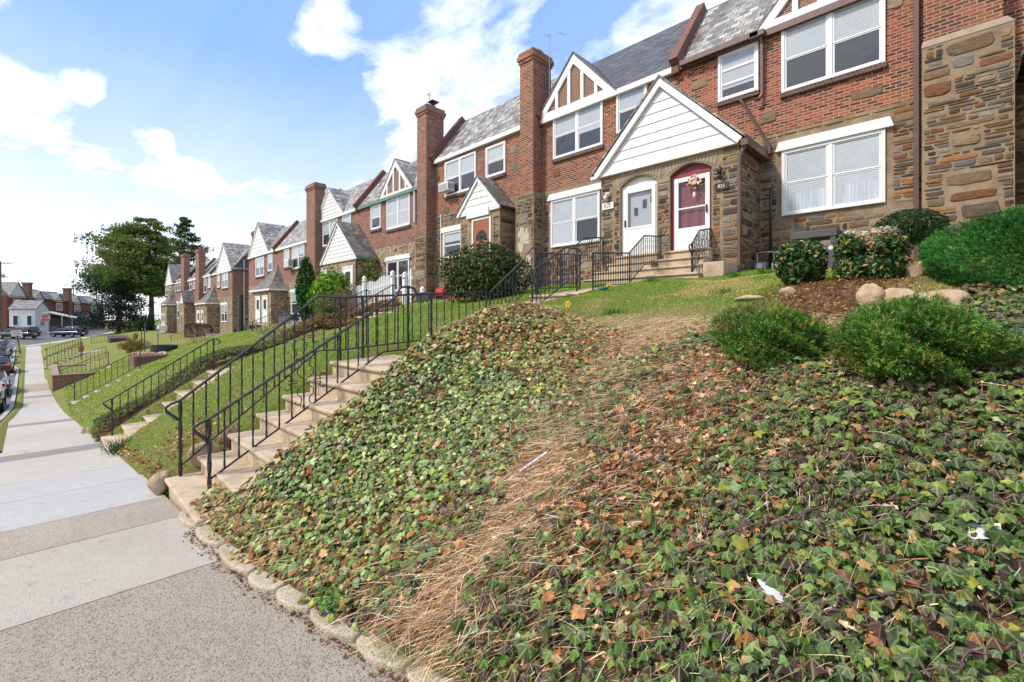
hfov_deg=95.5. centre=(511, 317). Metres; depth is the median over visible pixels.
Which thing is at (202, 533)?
edging stone
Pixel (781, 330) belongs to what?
juniper
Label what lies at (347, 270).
door
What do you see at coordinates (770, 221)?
plastic pipe
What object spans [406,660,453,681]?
edging stone
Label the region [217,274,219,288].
window
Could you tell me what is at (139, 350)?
iron railing
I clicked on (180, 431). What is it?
iron railing
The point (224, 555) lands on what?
edging stone
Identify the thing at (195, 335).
dry bush
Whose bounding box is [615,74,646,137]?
window
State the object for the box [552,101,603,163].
window
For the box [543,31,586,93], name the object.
roof antenna
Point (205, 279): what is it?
window
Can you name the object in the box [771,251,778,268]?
gas meter
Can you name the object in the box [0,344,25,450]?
grass verge
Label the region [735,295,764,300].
rock
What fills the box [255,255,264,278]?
window
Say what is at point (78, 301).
row house
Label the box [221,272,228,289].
window
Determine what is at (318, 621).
edging stone
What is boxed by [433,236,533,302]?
holly shrub
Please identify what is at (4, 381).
parked car
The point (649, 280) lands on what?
grass tuft
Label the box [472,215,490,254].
door
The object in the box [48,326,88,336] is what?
parked car
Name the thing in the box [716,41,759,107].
window
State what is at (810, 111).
row house
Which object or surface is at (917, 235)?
boxwood
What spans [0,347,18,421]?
kerb
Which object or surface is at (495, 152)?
window
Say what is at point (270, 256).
window
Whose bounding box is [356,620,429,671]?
grass tuft
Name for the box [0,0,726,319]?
sky
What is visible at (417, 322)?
bank grass
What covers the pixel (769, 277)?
lawn grass
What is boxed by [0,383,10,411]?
parked car
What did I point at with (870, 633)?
dead leaves
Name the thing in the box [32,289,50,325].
row house
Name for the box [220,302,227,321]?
window
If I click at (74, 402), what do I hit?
concrete steps
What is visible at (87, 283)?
pine tree
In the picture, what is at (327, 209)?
row house
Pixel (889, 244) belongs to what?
flat topped shrub
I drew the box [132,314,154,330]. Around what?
round green bush
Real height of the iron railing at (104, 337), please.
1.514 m
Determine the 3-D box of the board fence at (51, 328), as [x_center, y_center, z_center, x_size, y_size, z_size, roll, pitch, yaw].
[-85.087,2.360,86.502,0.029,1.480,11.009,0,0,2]
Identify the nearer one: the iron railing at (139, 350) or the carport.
the iron railing at (139, 350)
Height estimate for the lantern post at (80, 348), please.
1.130 m
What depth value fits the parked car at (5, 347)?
46.66 m
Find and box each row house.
[2,282,32,331]
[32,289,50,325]
[40,288,72,315]
[60,293,90,329]
[76,295,101,328]
[159,264,180,332]
[173,265,195,332]
[179,253,209,333]
[194,230,254,333]
[195,248,217,309]
[245,222,289,326]
[271,220,305,316]
[305,178,373,315]
[319,158,434,313]
[414,77,557,300]
[516,18,689,287]
[591,0,922,271]
[921,0,1023,256]
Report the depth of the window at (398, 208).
25.29 m
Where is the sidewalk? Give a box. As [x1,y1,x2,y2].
[0,345,406,681]
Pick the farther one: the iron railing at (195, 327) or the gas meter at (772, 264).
the iron railing at (195, 327)
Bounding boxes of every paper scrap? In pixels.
[757,572,783,601]
[967,521,1003,538]
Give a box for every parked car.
[0,340,13,351]
[0,345,13,356]
[0,349,12,361]
[0,355,16,374]
[0,369,13,395]
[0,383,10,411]
[48,326,88,336]
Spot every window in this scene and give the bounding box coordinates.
[13,315,18,325]
[27,315,32,325]
[56,303,62,310]
[74,305,79,311]
[165,285,168,296]
[176,301,179,317]
[177,277,180,291]
[188,276,191,289]
[203,277,206,293]
[208,276,210,288]
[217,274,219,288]
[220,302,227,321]
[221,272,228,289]
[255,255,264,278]
[267,253,272,272]
[283,248,289,269]
[290,289,299,313]
[291,244,304,270]
[322,218,337,248]
[342,213,350,222]
[370,203,381,232]
[384,253,410,291]
[386,193,410,232]
[440,224,460,259]
[444,149,475,199]
[485,137,505,179]
[547,182,600,247]
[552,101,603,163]
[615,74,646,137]
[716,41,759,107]
[775,116,893,216]
[780,0,886,98]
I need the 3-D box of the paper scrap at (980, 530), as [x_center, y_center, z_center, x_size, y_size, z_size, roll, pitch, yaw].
[2.358,1.081,2.349,0.171,0.098,0.150,0,0,45]
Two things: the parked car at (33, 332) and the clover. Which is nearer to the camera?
the clover
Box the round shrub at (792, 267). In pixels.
[773,238,828,284]
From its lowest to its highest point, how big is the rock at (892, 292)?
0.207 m
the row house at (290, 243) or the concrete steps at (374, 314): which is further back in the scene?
the row house at (290, 243)
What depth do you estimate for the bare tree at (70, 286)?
134.93 m
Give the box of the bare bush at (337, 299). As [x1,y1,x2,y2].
[311,283,374,312]
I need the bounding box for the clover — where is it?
[313,582,342,615]
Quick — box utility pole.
[0,261,11,331]
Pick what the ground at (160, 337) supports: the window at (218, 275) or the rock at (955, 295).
the rock at (955, 295)
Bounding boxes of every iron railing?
[44,342,81,364]
[45,338,81,352]
[46,338,80,354]
[54,346,105,365]
[57,352,108,373]
[69,349,140,400]
[89,331,134,343]
[103,338,220,435]
[164,291,486,476]
[169,323,208,340]
[192,285,416,492]
[249,303,298,331]
[307,290,370,330]
[341,284,396,325]
[489,247,539,307]
[526,247,581,303]
[537,252,580,294]
[558,237,602,285]
[592,235,661,289]
[688,228,711,271]
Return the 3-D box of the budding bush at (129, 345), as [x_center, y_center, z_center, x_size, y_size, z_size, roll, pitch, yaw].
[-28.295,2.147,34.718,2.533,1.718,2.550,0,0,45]
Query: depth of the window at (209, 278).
54.80 m
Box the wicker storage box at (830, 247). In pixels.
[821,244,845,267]
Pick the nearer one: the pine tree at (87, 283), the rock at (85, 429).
the rock at (85, 429)
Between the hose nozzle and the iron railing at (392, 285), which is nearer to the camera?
the hose nozzle
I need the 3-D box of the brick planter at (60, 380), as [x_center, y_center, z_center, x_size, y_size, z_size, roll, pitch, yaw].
[-27.439,3.850,29.122,8.090,1.300,2.020,0,0,45]
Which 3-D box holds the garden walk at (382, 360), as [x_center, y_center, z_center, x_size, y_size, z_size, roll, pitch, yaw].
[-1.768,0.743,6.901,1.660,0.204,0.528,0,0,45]
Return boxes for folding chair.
[413,292,430,301]
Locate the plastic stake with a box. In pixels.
[508,452,547,479]
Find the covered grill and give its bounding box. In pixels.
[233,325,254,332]
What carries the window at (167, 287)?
in the row house at (168, 312)
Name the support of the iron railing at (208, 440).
on the concrete steps at (237, 474)
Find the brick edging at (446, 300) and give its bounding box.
[445,293,502,302]
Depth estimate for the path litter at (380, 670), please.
3.15 m
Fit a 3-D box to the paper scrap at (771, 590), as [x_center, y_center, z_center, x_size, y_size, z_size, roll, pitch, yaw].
[1.310,1.362,2.357,0.124,0.076,0.110,0,0,26]
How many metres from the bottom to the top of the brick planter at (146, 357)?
0.860 m
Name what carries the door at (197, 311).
in the row house at (217, 306)
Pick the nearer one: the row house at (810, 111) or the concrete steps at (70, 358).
the row house at (810, 111)
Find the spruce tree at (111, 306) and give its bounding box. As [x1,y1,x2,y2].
[64,280,160,333]
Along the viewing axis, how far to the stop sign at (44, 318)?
60.05 m
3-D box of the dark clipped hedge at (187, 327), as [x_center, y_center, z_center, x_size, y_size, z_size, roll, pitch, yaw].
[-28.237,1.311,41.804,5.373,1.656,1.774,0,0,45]
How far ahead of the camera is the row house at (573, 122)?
16.82 m
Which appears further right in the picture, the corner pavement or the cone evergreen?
the cone evergreen
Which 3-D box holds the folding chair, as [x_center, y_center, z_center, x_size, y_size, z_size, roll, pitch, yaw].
[-3.385,-0.605,17.881,0.940,0.728,0.500,0,0,45]
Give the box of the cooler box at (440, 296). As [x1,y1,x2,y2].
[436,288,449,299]
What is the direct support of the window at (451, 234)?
in the row house at (475, 159)
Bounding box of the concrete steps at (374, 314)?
[354,312,390,318]
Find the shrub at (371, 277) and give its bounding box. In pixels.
[360,256,381,290]
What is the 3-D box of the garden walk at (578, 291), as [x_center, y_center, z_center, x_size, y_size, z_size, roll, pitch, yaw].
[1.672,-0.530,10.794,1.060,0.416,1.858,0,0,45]
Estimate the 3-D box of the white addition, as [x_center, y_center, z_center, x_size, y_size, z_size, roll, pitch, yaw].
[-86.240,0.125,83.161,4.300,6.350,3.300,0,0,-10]
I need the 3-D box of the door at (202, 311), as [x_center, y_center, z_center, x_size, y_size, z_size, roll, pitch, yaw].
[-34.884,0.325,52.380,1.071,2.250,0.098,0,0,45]
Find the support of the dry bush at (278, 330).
on the ground at (160, 337)
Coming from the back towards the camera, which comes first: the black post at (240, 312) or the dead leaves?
the black post at (240, 312)
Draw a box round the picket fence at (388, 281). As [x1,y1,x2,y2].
[350,268,424,309]
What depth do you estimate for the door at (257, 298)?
38.51 m
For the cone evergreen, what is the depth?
24.13 m
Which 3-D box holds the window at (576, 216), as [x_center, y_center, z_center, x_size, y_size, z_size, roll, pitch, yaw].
[2.261,-3.632,16.835,2.508,2.008,0.130,0,0,45]
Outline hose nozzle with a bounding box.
[599,283,610,290]
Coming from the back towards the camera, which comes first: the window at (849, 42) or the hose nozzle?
the window at (849, 42)
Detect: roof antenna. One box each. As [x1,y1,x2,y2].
[413,80,449,119]
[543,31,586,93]
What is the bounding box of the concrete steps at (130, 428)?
[101,370,225,449]
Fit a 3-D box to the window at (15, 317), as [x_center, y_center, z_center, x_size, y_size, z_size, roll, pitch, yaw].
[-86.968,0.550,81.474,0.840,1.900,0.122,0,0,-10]
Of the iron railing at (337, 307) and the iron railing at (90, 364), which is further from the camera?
the iron railing at (90, 364)
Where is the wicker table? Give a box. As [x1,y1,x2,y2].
[791,228,842,259]
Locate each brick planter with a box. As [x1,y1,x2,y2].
[51,364,95,391]
[129,351,168,366]
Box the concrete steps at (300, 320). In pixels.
[285,317,302,325]
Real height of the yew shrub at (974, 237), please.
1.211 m
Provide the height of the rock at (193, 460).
0.331 m
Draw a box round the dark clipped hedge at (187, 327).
[184,323,213,337]
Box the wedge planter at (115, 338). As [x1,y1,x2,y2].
[107,335,127,342]
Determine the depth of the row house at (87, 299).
112.45 m
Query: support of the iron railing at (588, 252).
on the ground at (160, 337)
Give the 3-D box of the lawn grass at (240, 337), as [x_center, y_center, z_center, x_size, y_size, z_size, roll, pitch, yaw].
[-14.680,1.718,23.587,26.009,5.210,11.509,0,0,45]
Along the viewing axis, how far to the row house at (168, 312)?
69.81 m
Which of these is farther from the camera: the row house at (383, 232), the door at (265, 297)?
the door at (265, 297)
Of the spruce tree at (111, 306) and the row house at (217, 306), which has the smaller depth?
the row house at (217, 306)
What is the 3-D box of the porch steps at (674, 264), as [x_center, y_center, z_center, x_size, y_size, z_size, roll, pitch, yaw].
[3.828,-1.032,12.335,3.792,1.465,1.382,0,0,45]
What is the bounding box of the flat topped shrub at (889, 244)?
[831,226,913,280]
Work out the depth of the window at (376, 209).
27.03 m
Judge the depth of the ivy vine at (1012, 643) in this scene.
1.88 m
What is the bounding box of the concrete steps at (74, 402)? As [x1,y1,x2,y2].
[71,369,138,403]
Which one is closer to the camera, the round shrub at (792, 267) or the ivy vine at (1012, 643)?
the ivy vine at (1012, 643)
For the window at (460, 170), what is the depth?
21.48 m
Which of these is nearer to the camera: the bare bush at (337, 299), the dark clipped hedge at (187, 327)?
the bare bush at (337, 299)
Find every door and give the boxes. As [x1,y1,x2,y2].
[181,313,182,329]
[196,310,199,322]
[201,310,203,322]
[255,296,259,322]
[262,295,267,322]
[342,265,352,289]
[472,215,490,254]
[622,176,656,255]
[671,164,711,250]
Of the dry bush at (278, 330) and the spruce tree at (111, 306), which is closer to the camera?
the dry bush at (278, 330)
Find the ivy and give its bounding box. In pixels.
[186,262,1023,681]
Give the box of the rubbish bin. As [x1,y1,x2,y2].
[278,314,300,322]
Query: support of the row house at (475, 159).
on the ground at (160, 337)
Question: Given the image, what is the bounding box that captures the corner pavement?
[25,331,113,345]
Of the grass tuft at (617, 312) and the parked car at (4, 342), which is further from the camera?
the parked car at (4, 342)
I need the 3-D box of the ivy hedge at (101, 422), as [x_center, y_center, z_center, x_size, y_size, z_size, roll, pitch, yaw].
[-7.351,1.184,14.283,1.687,3.840,8.274,0,0,45]
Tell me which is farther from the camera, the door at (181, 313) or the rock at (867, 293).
the door at (181, 313)
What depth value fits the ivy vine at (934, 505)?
2.52 m
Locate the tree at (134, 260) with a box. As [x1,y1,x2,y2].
[73,216,180,318]
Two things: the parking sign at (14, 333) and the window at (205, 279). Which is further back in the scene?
the window at (205, 279)
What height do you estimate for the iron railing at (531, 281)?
1.508 m
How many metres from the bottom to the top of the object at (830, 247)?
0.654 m
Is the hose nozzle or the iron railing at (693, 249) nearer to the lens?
the hose nozzle
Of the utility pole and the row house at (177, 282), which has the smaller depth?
the row house at (177, 282)
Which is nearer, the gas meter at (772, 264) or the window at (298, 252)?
the gas meter at (772, 264)
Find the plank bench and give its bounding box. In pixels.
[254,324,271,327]
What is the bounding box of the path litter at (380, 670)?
[182,528,407,681]
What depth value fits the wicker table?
10.16 m
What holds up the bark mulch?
on the ground at (160, 337)
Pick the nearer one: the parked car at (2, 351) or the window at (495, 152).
the window at (495, 152)
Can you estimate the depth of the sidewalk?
3.50 m
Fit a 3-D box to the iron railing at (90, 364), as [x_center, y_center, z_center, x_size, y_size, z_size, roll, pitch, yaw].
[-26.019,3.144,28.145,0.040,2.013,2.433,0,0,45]
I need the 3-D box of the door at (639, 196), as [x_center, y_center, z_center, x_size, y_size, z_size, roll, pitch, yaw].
[3.698,-2.920,13.435,1.170,2.300,0.190,0,0,45]
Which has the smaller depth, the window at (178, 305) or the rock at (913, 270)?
the rock at (913, 270)
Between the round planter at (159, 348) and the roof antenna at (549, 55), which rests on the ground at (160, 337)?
the round planter at (159, 348)
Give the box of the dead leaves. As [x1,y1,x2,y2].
[196,301,1023,681]
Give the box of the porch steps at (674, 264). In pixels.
[583,247,737,285]
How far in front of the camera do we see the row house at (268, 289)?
39.67 m
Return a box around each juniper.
[707,295,838,371]
[822,285,1023,383]
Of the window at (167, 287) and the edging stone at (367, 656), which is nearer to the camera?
the edging stone at (367, 656)
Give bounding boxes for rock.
[80,427,90,433]
[147,470,171,494]
[187,442,222,466]
[218,428,237,447]
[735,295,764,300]
[779,286,795,294]
[856,283,884,306]
[883,288,916,302]
[900,263,923,277]
[909,289,970,304]
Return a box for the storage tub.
[157,326,166,330]
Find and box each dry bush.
[176,323,217,343]
[249,317,308,339]
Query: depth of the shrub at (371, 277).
25.43 m
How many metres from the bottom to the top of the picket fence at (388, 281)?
1.996 m
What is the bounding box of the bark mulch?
[706,276,929,329]
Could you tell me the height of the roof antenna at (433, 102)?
1.457 m
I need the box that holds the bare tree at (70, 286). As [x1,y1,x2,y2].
[60,274,86,295]
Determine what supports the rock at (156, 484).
on the ground at (160, 337)
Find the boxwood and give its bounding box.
[871,208,950,245]
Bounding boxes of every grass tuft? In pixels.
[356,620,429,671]
[596,306,637,314]
[641,276,658,281]
[709,285,742,294]
[719,271,747,277]
[754,267,773,273]
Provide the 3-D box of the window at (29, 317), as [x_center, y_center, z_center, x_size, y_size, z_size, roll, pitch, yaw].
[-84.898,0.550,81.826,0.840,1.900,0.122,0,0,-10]
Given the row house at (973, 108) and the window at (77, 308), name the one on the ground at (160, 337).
the row house at (973, 108)
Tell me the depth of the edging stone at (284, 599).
3.27 m
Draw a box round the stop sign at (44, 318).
[40,312,49,345]
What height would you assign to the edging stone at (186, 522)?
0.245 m
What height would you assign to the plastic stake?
0.210 m
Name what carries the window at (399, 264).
in the row house at (383, 232)
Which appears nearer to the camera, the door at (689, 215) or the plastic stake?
the plastic stake
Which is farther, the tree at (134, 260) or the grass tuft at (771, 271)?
the tree at (134, 260)
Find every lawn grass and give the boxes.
[63,299,443,435]
[538,254,1017,344]
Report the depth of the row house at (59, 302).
103.40 m
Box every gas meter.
[754,251,777,269]
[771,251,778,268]
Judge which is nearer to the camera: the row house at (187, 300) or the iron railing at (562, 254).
the iron railing at (562, 254)
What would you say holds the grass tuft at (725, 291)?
on the ground at (160, 337)
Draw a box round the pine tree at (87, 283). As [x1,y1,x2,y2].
[71,233,143,300]
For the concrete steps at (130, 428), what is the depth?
10.74 m
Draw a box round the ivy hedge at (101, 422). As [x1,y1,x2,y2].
[90,298,402,441]
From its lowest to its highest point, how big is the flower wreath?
0.615 m
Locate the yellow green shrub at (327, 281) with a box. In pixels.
[306,267,354,313]
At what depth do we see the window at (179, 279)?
67.20 m
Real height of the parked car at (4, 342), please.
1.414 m
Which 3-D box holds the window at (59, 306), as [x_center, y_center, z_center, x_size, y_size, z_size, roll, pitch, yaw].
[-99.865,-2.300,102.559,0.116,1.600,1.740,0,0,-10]
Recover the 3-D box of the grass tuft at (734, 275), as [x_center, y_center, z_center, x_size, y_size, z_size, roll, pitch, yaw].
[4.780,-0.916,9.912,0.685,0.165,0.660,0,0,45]
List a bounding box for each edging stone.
[179,510,197,529]
[196,523,224,548]
[218,543,257,576]
[248,568,283,593]
[276,584,319,614]
[310,604,365,642]
[356,631,411,673]
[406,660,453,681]
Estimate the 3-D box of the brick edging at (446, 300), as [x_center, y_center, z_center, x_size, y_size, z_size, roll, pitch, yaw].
[-1.103,-0.523,13.817,2.700,0.360,0.180,0,0,45]
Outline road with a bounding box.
[0,328,113,415]
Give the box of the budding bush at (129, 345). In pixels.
[113,335,152,351]
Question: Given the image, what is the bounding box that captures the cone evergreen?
[295,256,314,320]
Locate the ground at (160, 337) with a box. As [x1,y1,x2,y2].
[0,261,1023,681]
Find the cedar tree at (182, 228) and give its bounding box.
[140,217,213,291]
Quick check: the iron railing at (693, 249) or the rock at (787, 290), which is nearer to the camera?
the rock at (787, 290)
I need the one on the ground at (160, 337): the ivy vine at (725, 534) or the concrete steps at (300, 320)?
the concrete steps at (300, 320)
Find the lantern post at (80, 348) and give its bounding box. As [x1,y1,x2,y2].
[78,345,83,359]
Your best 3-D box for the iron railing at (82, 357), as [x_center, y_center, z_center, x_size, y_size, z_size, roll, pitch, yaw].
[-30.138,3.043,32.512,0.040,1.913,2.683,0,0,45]
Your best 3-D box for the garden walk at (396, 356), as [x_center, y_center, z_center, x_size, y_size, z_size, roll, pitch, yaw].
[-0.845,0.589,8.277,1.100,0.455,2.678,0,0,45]
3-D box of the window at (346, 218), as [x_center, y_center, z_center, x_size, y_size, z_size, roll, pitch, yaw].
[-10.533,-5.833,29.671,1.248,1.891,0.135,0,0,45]
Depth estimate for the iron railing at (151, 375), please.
11.23 m
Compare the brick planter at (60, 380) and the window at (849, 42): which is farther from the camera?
the brick planter at (60, 380)
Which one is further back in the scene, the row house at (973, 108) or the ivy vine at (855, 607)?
the row house at (973, 108)
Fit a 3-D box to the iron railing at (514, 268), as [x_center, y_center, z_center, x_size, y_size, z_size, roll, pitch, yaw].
[0.086,-0.584,9.887,0.044,1.948,1.548,0,0,45]
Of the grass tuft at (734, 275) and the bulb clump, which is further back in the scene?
the grass tuft at (734, 275)
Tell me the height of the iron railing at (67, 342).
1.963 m
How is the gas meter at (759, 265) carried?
attached to the row house at (810, 111)
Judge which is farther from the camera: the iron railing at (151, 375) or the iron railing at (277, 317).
the iron railing at (277, 317)
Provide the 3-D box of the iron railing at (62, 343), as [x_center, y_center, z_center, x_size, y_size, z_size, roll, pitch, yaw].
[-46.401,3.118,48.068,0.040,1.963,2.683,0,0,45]
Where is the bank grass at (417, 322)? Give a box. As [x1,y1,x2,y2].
[116,282,601,475]
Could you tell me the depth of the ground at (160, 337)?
4.67 m
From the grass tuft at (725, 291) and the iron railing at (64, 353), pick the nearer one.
the grass tuft at (725, 291)
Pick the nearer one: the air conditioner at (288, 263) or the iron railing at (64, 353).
the air conditioner at (288, 263)
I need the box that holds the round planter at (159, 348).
[150,344,177,352]
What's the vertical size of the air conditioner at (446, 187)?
0.400 m
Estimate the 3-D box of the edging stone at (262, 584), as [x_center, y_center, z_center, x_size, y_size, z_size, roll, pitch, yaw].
[-1.832,2.098,3.612,0.379,0.243,0.335,0,0,45]
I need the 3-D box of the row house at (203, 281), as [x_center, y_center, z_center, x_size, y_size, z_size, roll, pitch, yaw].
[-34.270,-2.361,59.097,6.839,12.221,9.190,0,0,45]
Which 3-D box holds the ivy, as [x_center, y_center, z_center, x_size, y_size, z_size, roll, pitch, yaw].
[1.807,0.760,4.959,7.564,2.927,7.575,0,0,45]
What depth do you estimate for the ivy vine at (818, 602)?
2.20 m
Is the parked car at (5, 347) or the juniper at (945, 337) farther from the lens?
the parked car at (5, 347)
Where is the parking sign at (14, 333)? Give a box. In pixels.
[11,330,21,353]
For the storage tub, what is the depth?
66.29 m
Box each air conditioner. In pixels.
[284,259,293,267]
[438,181,454,193]
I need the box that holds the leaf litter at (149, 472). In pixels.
[112,367,324,476]
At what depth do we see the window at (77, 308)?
107.60 m
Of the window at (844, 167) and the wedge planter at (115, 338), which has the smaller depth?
the window at (844, 167)
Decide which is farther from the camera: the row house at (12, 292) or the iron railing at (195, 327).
the row house at (12, 292)
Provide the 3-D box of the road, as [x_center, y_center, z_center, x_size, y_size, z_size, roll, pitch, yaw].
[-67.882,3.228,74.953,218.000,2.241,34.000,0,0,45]
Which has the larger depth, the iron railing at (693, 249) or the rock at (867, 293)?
the iron railing at (693, 249)
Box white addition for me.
[7,300,50,333]
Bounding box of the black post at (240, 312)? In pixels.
[238,295,243,331]
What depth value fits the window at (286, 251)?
37.04 m
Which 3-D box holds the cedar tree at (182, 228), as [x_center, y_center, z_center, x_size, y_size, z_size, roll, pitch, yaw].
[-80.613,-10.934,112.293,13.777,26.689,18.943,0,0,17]
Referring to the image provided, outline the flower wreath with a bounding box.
[686,174,702,197]
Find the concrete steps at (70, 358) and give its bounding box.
[45,353,81,368]
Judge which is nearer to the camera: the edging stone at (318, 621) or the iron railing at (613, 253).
the edging stone at (318, 621)
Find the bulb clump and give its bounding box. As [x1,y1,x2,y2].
[95,436,130,454]
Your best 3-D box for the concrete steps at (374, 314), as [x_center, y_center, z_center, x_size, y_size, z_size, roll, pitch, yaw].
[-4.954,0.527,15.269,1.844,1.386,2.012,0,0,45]
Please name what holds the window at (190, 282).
in the row house at (187, 300)
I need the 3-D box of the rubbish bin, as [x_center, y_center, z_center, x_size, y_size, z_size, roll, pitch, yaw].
[-14.983,0.221,31.247,2.482,0.856,0.700,0,0,45]
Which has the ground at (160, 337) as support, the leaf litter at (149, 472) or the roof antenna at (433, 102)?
the leaf litter at (149, 472)
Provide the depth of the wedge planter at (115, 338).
50.08 m
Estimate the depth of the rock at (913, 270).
5.89 m
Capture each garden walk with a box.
[351,356,401,364]
[384,355,403,357]
[554,288,597,293]
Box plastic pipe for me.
[769,185,774,269]
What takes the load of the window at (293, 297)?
in the row house at (290, 243)
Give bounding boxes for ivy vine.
[675,490,873,554]
[776,596,847,610]
[804,590,897,627]
[870,496,944,525]
[905,640,1016,681]
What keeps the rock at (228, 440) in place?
on the ground at (160, 337)
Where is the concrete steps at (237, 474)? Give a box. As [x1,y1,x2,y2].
[164,360,391,524]
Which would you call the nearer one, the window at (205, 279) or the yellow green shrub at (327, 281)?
the yellow green shrub at (327, 281)
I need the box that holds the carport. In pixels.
[44,311,77,325]
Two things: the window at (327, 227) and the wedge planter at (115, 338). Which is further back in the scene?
the wedge planter at (115, 338)
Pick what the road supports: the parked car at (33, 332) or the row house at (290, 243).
the parked car at (33, 332)
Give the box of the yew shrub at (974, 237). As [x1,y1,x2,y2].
[917,204,1023,288]
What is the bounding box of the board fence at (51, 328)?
[49,326,67,331]
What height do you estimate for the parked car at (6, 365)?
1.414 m
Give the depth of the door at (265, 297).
37.24 m

